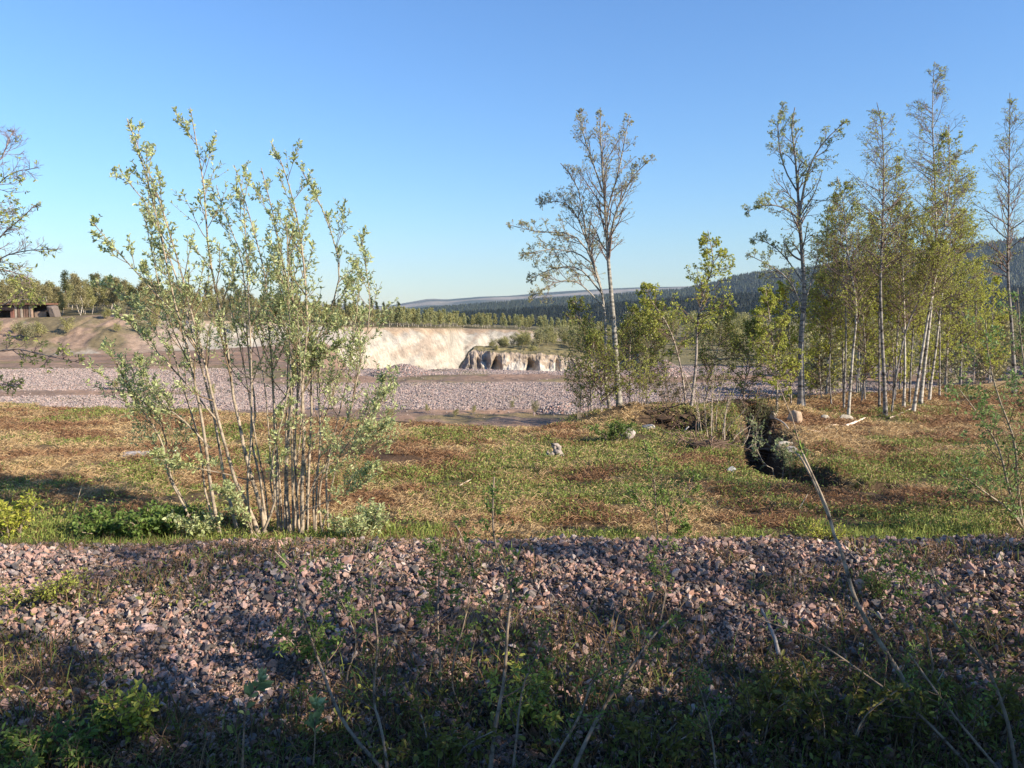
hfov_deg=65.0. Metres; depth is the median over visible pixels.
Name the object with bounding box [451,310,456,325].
young birch
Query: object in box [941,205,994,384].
birch tree
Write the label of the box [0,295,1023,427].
quarry ground
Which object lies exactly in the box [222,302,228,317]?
birch tree
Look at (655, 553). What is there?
sapling
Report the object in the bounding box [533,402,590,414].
gravel heap
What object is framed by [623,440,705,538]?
willow sapling
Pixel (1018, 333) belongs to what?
birch tree
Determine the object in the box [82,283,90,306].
birch tree
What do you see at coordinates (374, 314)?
young birch
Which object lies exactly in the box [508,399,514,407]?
willow shrub
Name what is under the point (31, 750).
leafy bush
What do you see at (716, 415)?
bare shrub
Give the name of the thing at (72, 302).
birch tree
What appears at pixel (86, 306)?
birch tree
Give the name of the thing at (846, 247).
birch tree
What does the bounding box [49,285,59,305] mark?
birch tree
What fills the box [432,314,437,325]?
young birch
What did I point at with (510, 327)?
valley floor
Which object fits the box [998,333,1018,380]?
birch tree
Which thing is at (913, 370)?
birch tree
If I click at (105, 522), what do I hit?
leafy bush
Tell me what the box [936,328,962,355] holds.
willow shrub
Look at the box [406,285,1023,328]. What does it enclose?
spruce forest
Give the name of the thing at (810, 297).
birch tree
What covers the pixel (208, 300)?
birch tree
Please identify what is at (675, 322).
willow shrub
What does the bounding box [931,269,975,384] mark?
birch tree
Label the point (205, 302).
birch tree
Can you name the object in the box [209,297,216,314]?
birch tree
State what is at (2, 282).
birch tree
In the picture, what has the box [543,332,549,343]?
willow shrub
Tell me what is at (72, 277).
birch tree
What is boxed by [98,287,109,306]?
birch tree
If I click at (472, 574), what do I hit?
sapling
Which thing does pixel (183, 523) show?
leafy bush
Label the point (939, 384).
birch tree
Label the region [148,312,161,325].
willow shrub
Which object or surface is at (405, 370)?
gravel heap
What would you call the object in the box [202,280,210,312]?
pine tree
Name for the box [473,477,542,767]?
sapling
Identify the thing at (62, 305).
birch tree
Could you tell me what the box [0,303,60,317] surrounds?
ruined shed
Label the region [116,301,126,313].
willow shrub
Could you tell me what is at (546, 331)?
willow shrub
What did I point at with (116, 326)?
willow shrub
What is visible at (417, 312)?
young birch
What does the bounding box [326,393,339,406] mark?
willow shrub
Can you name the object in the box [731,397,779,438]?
leafy bush
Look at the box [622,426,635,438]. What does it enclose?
boulder
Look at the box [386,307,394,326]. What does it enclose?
young birch
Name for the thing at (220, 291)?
birch tree
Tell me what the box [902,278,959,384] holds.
young birch
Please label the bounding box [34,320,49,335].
willow shrub
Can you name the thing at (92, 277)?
pine tree
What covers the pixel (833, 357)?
birch tree
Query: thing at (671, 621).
sapling
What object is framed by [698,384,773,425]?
upturned roots
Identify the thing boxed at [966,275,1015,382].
young birch
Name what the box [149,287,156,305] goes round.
birch tree
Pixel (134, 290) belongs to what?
birch tree
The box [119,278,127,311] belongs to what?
birch tree
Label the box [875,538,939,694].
sapling
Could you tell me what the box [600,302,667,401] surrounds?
young birch
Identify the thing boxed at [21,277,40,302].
birch tree
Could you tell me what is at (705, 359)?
young birch
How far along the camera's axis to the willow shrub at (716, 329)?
100.14 m
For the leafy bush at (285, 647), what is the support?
on the ballast bank
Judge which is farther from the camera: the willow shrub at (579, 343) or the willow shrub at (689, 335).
the willow shrub at (579, 343)
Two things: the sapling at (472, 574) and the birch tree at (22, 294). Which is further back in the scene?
the birch tree at (22, 294)
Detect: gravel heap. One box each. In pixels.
[366,363,434,376]
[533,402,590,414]
[636,360,689,377]
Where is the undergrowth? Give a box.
[0,525,1023,767]
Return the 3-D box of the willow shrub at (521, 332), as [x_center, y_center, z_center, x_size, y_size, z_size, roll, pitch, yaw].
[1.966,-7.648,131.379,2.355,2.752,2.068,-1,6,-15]
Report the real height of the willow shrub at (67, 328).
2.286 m
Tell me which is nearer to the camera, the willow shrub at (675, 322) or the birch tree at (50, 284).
the birch tree at (50, 284)
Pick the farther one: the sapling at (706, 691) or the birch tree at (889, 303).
the birch tree at (889, 303)
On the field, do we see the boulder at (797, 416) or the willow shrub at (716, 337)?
the boulder at (797, 416)
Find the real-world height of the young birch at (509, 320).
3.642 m
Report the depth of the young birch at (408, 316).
148.04 m
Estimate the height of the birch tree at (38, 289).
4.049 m
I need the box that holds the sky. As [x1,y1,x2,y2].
[0,0,1023,305]
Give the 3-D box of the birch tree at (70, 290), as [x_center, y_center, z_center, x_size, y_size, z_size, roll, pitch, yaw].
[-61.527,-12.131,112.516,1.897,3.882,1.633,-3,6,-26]
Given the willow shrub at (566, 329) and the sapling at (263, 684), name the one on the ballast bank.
the sapling at (263, 684)
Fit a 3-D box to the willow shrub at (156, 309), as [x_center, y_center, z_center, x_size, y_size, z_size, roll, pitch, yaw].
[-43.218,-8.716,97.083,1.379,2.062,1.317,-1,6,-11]
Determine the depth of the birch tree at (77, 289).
99.42 m
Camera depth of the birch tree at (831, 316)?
27.64 m
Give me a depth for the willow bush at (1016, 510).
10.42 m
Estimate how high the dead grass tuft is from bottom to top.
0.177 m
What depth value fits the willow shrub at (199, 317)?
97.93 m
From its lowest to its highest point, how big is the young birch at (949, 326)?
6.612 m
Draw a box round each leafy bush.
[0,488,43,539]
[0,567,92,606]
[0,711,79,767]
[57,693,122,767]
[68,504,129,540]
[96,678,162,743]
[116,499,204,542]
[162,509,223,539]
[267,609,345,672]
[318,497,390,537]
[369,681,508,767]
[477,650,563,740]
[563,354,604,418]
[583,420,636,442]
[608,702,706,767]
[623,352,669,407]
[642,370,700,405]
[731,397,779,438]
[731,660,804,747]
[778,445,812,478]
[778,649,909,767]
[801,516,854,540]
[843,654,961,755]
[850,562,901,605]
[908,668,1023,752]
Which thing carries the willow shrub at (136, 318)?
on the quarry ground at (431, 346)
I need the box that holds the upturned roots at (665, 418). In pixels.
[612,387,699,431]
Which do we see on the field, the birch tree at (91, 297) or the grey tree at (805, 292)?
the grey tree at (805, 292)
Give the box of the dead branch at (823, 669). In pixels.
[757,666,850,677]
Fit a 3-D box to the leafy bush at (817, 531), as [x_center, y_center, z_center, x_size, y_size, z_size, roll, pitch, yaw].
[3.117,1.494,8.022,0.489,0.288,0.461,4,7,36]
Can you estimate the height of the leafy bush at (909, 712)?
0.574 m
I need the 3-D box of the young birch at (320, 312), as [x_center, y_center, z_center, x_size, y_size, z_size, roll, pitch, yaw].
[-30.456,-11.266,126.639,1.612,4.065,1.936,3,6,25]
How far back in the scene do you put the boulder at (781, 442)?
16.66 m
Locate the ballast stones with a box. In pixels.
[0,533,1023,767]
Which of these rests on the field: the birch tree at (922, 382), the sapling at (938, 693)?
the birch tree at (922, 382)
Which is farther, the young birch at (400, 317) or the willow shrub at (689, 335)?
the young birch at (400, 317)
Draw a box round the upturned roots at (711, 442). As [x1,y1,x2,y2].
[654,421,757,453]
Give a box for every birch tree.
[0,279,6,302]
[0,283,18,302]
[3,276,27,301]
[16,287,27,302]
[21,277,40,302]
[35,286,41,302]
[36,283,59,302]
[44,282,55,299]
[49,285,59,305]
[56,291,67,314]
[59,290,69,312]
[61,271,77,305]
[66,283,75,309]
[68,279,85,313]
[69,275,89,314]
[79,289,89,313]
[82,278,90,290]
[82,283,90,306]
[84,286,98,313]
[91,283,101,311]
[92,271,101,291]
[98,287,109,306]
[99,279,115,310]
[101,274,120,309]
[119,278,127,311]
[122,282,133,308]
[130,287,138,313]
[133,280,152,312]
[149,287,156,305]
[157,292,165,311]
[193,294,202,312]
[201,297,209,313]
[205,283,213,301]
[206,291,212,310]
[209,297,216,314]
[219,286,225,306]
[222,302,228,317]
[224,294,237,317]
[249,292,255,309]
[250,296,256,309]
[797,237,844,393]
[799,245,869,403]
[803,176,894,414]
[804,318,819,346]
[806,206,853,402]
[807,192,899,408]
[822,340,841,380]
[826,212,909,398]
[826,216,859,392]
[832,318,859,342]
[837,199,883,391]
[839,154,932,407]
[845,102,928,415]
[853,321,885,387]
[856,214,888,391]
[862,198,939,406]
[869,193,930,400]
[884,212,950,401]
[884,233,936,369]
[885,238,913,388]
[889,236,961,412]
[897,343,916,387]
[899,61,976,403]
[906,125,985,411]
[914,147,990,399]
[917,206,956,396]
[923,221,976,390]
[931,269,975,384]
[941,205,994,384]
[964,306,1016,383]
[968,98,1023,393]
[977,338,1010,376]
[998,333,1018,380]
[1006,310,1019,345]
[1014,311,1023,366]
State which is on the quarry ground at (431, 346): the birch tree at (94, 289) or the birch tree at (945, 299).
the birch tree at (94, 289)
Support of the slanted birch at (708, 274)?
on the field
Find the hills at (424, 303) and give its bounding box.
[201,286,691,310]
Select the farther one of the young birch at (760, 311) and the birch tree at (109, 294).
the birch tree at (109, 294)
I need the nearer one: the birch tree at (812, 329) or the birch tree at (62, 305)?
the birch tree at (812, 329)
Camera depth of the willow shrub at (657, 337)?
87.24 m
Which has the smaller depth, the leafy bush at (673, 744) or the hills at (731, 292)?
the leafy bush at (673, 744)
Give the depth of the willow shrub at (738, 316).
164.48 m
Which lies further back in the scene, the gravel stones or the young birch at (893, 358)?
the gravel stones
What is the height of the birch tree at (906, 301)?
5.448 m
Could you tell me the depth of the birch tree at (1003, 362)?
49.29 m
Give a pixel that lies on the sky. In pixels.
(440, 125)
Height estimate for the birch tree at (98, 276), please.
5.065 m
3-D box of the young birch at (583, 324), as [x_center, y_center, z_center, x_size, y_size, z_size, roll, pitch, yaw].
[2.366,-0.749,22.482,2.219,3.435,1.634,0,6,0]
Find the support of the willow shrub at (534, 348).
on the quarry ground at (431, 346)
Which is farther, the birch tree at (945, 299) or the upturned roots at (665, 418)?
the birch tree at (945, 299)
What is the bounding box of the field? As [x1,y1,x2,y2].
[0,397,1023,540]
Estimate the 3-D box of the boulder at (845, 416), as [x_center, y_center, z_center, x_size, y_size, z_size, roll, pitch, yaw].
[8.888,0.911,21.438,0.372,0.216,0.276,0,6,0]
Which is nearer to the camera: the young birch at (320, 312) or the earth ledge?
the earth ledge
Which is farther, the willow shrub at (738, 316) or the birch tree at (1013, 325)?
the willow shrub at (738, 316)
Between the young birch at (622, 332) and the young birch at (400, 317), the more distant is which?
the young birch at (400, 317)
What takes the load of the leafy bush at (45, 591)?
on the ballast bank
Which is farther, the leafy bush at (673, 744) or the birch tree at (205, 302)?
the birch tree at (205, 302)
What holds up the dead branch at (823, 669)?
on the ballast stones
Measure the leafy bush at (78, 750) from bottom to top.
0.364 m
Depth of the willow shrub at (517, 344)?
120.45 m
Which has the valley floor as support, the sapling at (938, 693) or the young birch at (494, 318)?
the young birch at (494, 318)
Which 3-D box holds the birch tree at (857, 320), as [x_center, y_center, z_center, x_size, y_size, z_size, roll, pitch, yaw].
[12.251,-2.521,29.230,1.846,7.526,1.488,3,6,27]
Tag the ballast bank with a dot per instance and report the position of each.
(629, 687)
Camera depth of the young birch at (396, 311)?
148.00 m
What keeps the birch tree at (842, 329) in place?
on the quarry ground at (431, 346)
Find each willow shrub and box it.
[11,318,28,335]
[21,322,37,340]
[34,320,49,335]
[59,316,74,331]
[103,306,111,316]
[113,322,120,331]
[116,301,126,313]
[134,311,142,324]
[135,318,147,328]
[145,315,155,328]
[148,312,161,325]
[150,306,159,315]
[189,309,204,320]
[226,322,234,331]
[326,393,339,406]
[501,335,511,347]
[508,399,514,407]
[509,334,515,345]
[515,337,521,346]
[516,333,526,346]
[517,329,528,335]
[520,332,531,345]
[526,344,538,350]
[528,338,536,346]
[531,328,546,345]
[531,399,539,413]
[542,324,555,337]
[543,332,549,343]
[547,330,557,346]
[555,326,570,344]
[559,331,570,344]
[574,332,588,350]
[617,307,657,345]
[647,325,663,347]
[661,323,675,345]
[667,314,679,335]
[678,310,696,335]
[682,325,700,350]
[687,310,718,350]
[702,316,722,345]
[711,320,729,349]
[729,317,742,331]
[729,325,744,341]
[732,310,741,320]
[736,312,751,332]
[743,319,765,339]
[764,315,805,363]
[787,349,831,394]
[804,326,862,390]
[804,340,862,394]
[835,338,868,386]
[861,316,876,326]
[867,318,915,380]
[913,316,962,376]
[927,345,972,384]
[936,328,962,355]
[943,313,981,353]
[945,340,981,380]
[965,341,1010,380]
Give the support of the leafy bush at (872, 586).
on the ballast bank
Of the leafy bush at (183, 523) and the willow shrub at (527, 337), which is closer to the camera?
the leafy bush at (183, 523)
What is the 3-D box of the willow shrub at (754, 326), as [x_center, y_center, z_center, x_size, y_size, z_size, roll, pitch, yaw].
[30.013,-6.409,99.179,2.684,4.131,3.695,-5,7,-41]
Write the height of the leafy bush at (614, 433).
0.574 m
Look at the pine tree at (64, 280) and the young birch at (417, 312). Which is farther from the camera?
the young birch at (417, 312)
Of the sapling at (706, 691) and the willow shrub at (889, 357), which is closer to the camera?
the sapling at (706, 691)
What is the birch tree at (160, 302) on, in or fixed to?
on the quarry ground at (431, 346)
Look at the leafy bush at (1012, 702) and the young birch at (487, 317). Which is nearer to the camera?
the leafy bush at (1012, 702)
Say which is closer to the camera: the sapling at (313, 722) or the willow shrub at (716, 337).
the sapling at (313, 722)
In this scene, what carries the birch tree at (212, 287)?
on the quarry ground at (431, 346)
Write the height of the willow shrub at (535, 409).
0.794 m
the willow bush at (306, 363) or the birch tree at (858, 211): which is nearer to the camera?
the willow bush at (306, 363)
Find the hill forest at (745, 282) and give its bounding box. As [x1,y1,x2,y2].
[405,237,1023,314]
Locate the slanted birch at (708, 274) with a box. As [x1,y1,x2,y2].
[668,230,738,405]
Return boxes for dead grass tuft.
[434,604,505,639]
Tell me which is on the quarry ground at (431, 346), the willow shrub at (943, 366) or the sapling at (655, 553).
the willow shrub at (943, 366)
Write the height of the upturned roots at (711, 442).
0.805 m
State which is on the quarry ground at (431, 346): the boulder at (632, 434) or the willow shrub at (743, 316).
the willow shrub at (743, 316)
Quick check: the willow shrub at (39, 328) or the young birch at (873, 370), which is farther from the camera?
the willow shrub at (39, 328)
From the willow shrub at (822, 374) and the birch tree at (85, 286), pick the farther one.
the birch tree at (85, 286)
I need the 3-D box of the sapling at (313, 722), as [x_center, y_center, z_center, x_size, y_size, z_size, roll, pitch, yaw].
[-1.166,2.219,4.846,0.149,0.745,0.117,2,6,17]
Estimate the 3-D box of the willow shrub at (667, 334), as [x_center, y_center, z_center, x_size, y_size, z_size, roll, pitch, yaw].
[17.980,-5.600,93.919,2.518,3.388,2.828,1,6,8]
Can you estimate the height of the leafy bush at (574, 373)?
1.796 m
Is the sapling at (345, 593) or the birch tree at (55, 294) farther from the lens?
the birch tree at (55, 294)
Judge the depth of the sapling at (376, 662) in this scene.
5.13 m
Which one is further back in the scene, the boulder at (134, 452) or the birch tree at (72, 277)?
the birch tree at (72, 277)
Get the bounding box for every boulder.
[123,451,148,457]
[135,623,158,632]
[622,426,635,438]
[642,424,654,428]
[769,413,777,418]
[777,441,791,448]
[787,410,802,422]
[839,414,853,418]
[854,578,866,590]
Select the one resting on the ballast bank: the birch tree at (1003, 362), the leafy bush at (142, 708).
the leafy bush at (142, 708)
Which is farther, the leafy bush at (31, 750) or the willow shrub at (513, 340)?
the willow shrub at (513, 340)
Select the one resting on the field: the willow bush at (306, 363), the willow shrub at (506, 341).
the willow bush at (306, 363)
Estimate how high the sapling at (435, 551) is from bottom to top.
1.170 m
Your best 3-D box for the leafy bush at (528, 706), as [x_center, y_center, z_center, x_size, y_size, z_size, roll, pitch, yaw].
[0.046,2.200,5.532,0.588,0.474,0.838,0,6,0]
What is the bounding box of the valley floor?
[364,318,1018,330]
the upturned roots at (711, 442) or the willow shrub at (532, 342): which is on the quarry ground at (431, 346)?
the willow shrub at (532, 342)
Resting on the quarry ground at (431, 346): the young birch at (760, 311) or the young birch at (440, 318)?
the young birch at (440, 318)
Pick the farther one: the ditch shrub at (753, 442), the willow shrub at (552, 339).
the willow shrub at (552, 339)
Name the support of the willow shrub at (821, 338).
on the quarry ground at (431, 346)
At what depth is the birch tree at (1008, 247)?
26.76 m
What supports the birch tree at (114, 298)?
on the quarry ground at (431, 346)
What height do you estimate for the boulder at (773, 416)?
0.214 m
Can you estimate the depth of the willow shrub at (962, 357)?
52.38 m
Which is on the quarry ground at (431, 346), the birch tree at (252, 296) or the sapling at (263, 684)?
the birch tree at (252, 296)
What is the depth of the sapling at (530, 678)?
5.09 m
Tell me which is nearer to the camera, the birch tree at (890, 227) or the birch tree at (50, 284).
the birch tree at (890, 227)
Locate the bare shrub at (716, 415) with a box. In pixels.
[684,365,757,440]
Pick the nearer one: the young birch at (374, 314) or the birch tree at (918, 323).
the birch tree at (918, 323)
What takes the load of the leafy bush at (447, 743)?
on the ballast bank
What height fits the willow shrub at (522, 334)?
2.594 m
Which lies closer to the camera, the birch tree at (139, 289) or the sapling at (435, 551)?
the sapling at (435, 551)
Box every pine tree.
[59,269,69,308]
[88,273,97,290]
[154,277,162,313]
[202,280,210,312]
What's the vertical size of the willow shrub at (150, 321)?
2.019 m
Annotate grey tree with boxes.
[506,107,656,409]
[740,101,849,405]
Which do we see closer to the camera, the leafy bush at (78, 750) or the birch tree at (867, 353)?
the leafy bush at (78, 750)
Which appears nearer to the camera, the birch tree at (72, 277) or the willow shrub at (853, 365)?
the willow shrub at (853, 365)
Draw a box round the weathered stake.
[760,608,780,655]
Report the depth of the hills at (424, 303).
6655.60 m
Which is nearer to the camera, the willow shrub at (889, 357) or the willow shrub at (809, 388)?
the willow shrub at (809, 388)
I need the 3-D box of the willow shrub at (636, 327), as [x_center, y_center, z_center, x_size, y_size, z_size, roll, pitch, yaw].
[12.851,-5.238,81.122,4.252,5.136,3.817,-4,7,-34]
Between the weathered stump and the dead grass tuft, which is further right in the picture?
the weathered stump
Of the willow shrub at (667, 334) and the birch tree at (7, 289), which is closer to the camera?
the willow shrub at (667, 334)
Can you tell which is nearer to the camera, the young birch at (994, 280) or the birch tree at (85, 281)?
the young birch at (994, 280)
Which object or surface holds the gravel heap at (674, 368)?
on the quarry ground at (431, 346)
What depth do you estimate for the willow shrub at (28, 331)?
86.18 m
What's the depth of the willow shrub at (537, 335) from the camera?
121.03 m
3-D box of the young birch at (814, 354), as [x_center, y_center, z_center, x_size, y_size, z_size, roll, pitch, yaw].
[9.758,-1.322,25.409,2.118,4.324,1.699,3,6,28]
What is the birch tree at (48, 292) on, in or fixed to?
on the quarry ground at (431, 346)
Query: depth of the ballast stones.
6.63 m
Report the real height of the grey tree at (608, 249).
8.423 m
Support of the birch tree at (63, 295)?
on the quarry ground at (431, 346)
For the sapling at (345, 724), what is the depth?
5.33 m
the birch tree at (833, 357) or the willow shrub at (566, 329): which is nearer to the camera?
the birch tree at (833, 357)
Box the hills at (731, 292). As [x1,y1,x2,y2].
[719,249,1023,293]
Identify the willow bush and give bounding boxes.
[82,106,404,539]
[930,288,1023,527]
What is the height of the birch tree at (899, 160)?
7.543 m
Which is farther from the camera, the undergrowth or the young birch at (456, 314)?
the young birch at (456, 314)
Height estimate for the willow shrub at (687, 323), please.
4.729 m
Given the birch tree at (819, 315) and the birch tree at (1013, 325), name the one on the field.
the birch tree at (819, 315)
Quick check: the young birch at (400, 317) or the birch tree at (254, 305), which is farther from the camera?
the young birch at (400, 317)
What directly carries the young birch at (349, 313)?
on the quarry ground at (431, 346)
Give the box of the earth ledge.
[459,347,623,371]
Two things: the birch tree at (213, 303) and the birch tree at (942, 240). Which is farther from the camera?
the birch tree at (213, 303)
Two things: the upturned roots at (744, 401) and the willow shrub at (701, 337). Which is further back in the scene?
the willow shrub at (701, 337)
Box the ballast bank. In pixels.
[0,540,1023,767]
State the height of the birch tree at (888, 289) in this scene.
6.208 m
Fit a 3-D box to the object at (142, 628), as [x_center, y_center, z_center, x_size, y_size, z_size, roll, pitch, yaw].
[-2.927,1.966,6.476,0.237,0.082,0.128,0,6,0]
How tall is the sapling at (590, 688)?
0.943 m
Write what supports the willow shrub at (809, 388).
on the quarry ground at (431, 346)
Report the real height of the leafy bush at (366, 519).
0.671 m
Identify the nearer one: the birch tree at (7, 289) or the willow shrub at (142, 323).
the willow shrub at (142, 323)
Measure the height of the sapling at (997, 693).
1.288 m
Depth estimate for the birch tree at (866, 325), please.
25.87 m
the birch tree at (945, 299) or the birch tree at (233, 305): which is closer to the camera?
the birch tree at (945, 299)
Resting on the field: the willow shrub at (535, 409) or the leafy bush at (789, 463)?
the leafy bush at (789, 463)
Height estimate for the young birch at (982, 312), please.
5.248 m
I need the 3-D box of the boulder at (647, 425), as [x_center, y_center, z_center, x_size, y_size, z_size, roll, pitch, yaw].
[3.324,1.077,19.517,0.295,0.215,0.253,-2,6,-23]
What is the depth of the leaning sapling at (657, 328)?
22.96 m
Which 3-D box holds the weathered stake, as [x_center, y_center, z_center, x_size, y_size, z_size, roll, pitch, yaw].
[1.989,1.896,6.162,0.053,0.215,0.415,0,6,0]
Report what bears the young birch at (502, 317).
on the valley floor
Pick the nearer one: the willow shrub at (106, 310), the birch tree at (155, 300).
the willow shrub at (106, 310)
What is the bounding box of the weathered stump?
[546,443,563,456]
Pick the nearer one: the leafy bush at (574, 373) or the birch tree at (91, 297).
the leafy bush at (574, 373)
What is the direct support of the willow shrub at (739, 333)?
on the quarry ground at (431, 346)
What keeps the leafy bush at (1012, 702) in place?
on the ballast bank
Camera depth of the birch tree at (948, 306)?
27.56 m
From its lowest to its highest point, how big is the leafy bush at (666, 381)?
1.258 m
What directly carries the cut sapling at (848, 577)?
on the ballast bank
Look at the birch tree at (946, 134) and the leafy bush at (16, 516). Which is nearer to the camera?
the leafy bush at (16, 516)
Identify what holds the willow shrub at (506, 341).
on the quarry ground at (431, 346)
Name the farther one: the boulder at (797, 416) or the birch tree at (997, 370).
the birch tree at (997, 370)
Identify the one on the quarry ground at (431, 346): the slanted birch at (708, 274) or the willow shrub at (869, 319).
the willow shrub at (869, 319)
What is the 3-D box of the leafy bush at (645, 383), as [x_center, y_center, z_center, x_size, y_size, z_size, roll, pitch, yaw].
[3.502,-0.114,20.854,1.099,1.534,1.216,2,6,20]
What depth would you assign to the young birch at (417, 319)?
151.83 m
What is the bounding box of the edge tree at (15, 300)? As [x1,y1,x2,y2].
[0,124,84,395]
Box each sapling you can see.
[238,667,273,767]
[274,551,382,767]
[304,695,328,766]
[316,548,374,682]
[342,542,396,767]
[409,536,464,689]
[431,515,490,712]
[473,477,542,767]
[499,609,556,767]
[548,640,630,767]
[573,610,684,767]
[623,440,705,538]
[635,281,695,404]
[643,529,681,625]
[680,660,732,767]
[746,603,968,767]
[777,381,920,739]
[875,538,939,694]
[896,639,997,767]
[912,569,1017,767]
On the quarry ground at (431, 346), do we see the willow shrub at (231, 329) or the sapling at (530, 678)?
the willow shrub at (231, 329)
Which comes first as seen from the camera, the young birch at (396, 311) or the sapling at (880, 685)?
the sapling at (880, 685)
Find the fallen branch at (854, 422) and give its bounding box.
[844,417,865,425]
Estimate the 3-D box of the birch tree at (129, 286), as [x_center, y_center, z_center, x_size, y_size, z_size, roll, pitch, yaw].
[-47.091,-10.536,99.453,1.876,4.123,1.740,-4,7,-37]
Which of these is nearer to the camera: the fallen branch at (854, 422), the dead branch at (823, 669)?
the dead branch at (823, 669)
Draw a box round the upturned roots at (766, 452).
[746,422,789,468]
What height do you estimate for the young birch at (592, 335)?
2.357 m
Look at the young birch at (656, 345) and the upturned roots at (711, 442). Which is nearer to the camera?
the upturned roots at (711, 442)
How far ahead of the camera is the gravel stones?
47.63 m
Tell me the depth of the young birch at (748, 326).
25.00 m
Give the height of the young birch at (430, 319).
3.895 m
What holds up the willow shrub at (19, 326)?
on the quarry ground at (431, 346)
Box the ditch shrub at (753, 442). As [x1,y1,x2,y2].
[737,413,797,478]
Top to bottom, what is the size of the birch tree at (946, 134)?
8.088 m
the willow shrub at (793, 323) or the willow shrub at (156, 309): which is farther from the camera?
the willow shrub at (156, 309)
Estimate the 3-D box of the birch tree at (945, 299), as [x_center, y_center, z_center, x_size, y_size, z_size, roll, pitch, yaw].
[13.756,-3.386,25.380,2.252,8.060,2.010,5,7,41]
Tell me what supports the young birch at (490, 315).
on the quarry ground at (431, 346)
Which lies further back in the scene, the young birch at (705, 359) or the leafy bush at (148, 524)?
the young birch at (705, 359)
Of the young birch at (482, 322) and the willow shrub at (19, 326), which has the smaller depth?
the willow shrub at (19, 326)
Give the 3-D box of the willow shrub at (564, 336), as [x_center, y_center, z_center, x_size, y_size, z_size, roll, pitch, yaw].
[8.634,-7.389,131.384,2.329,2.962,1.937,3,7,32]
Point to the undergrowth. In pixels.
(104, 761)
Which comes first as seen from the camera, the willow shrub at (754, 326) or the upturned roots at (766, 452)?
the upturned roots at (766, 452)
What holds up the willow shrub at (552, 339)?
on the quarry ground at (431, 346)
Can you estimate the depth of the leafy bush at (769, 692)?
5.32 m
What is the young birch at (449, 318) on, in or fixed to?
on the quarry ground at (431, 346)
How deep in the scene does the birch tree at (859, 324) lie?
29.96 m
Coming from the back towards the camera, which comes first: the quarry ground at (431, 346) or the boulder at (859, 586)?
the quarry ground at (431, 346)
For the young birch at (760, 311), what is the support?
on the field
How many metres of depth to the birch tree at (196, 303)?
107.53 m
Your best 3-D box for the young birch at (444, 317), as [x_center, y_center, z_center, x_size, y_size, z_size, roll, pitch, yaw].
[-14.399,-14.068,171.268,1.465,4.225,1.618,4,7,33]
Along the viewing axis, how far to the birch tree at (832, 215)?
23.15 m
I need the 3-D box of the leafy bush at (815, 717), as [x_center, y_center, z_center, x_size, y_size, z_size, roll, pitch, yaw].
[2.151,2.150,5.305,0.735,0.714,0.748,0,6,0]
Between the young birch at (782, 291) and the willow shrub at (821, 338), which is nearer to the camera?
the young birch at (782, 291)
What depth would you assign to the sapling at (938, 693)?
5.03 m
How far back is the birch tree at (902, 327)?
29.51 m
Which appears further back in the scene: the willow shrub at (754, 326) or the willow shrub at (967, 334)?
the willow shrub at (754, 326)
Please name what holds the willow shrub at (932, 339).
on the quarry ground at (431, 346)
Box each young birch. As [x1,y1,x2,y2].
[313,300,322,318]
[347,303,355,324]
[370,309,375,325]
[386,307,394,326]
[394,307,398,326]
[396,305,404,323]
[405,307,412,326]
[415,309,421,326]
[415,314,419,324]
[426,309,433,323]
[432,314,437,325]
[437,313,442,323]
[442,309,446,326]
[447,312,452,325]
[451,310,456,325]
[454,311,459,323]
[480,316,484,328]
[484,313,489,328]
[488,313,492,325]
[492,314,497,323]
[501,313,506,324]
[507,315,512,324]
[558,296,635,410]
[573,328,635,411]
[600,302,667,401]
[621,299,683,402]
[687,298,750,403]
[710,317,776,404]
[747,284,810,408]
[765,279,821,402]
[787,274,855,397]
[831,256,911,400]
[860,251,920,394]
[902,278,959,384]
[925,209,991,391]
[953,255,1006,384]
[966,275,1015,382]
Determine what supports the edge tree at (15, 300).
on the field
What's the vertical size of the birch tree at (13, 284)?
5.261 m
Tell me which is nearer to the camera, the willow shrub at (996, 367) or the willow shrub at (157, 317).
the willow shrub at (996, 367)
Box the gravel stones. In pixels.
[0,365,1023,417]
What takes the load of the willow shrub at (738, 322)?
on the quarry ground at (431, 346)

